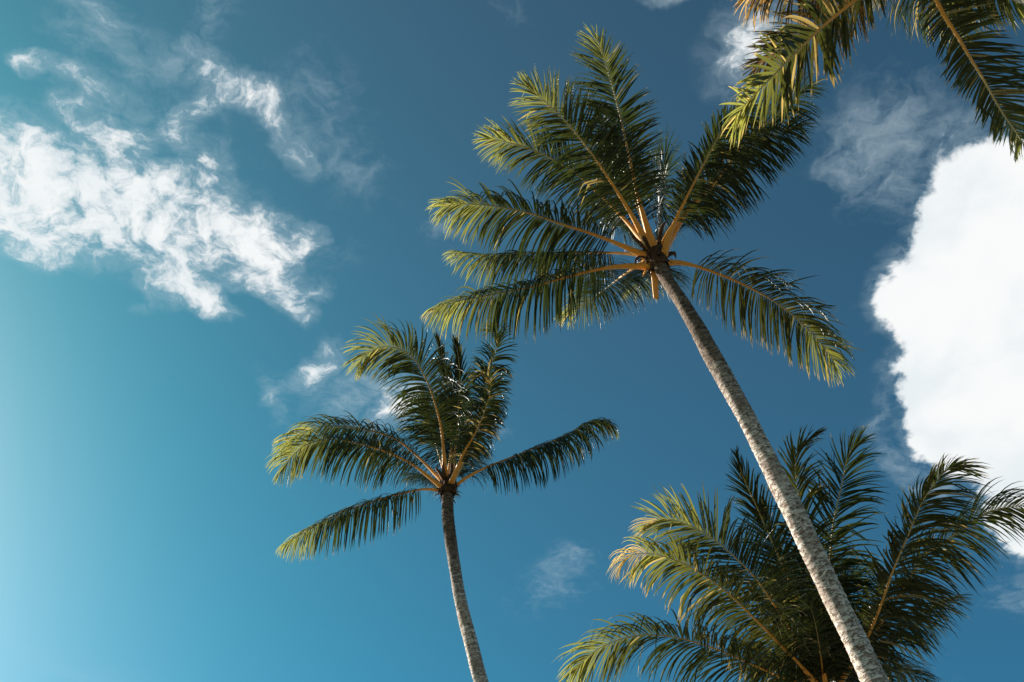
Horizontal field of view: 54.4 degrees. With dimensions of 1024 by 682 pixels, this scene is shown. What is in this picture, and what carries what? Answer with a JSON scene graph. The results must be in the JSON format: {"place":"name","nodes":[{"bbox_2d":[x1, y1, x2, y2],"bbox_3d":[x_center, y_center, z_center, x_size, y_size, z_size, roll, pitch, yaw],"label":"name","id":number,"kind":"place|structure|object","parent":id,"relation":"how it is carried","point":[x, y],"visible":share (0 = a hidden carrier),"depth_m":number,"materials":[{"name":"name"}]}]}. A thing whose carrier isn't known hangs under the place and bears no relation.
{"place":"outdoors","nodes":[
{"label":"outdoors","id":0,"kind":"place"},
{"bbox_2d":[0,0,1023,681],"label":"sky","id":1,"kind":"structure","parent":0,"point":[203,203],"materials":[{"name":"blue"}]},
{"label":"ground","id":2,"kind":"structure","parent":0,"visible":0},
{"bbox_2d":[264,314,619,681],"bbox_3d":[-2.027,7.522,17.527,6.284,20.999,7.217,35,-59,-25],"label":"palm tree","id":3,"kind":"object","parent":2,"relation":"on","point":[446,409],"visible":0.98,"depth_m":22.93,"materials":[{"name":"green plant"}]},
{"bbox_2d":[421,24,889,681],"bbox_3d":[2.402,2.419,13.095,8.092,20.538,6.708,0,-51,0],"label":"palm tree","id":4,"kind":"object","parent":2,"relation":"on","point":[613,150],"visible":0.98,"depth_m":17.79,"materials":[{"name":"green plant"}]},
{"bbox_2d":[551,423,1023,681],"bbox_3d":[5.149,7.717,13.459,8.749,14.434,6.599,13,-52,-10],"label":"palm tree","id":5,"kind":"object","parent":2,"relation":"on","point":[802,635],"visible":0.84,"depth_m":16.65,"materials":[{"name":"green plant"}]},
{"bbox_2d":[719,0,1023,161],"bbox_3d":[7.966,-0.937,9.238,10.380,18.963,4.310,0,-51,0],"label":"palm tree","id":6,"kind":"object","parent":2,"relation":"on","point":[792,40],"visible":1,"depth_m":14.40,"materials":[{"name":"green plant"}]}
]}

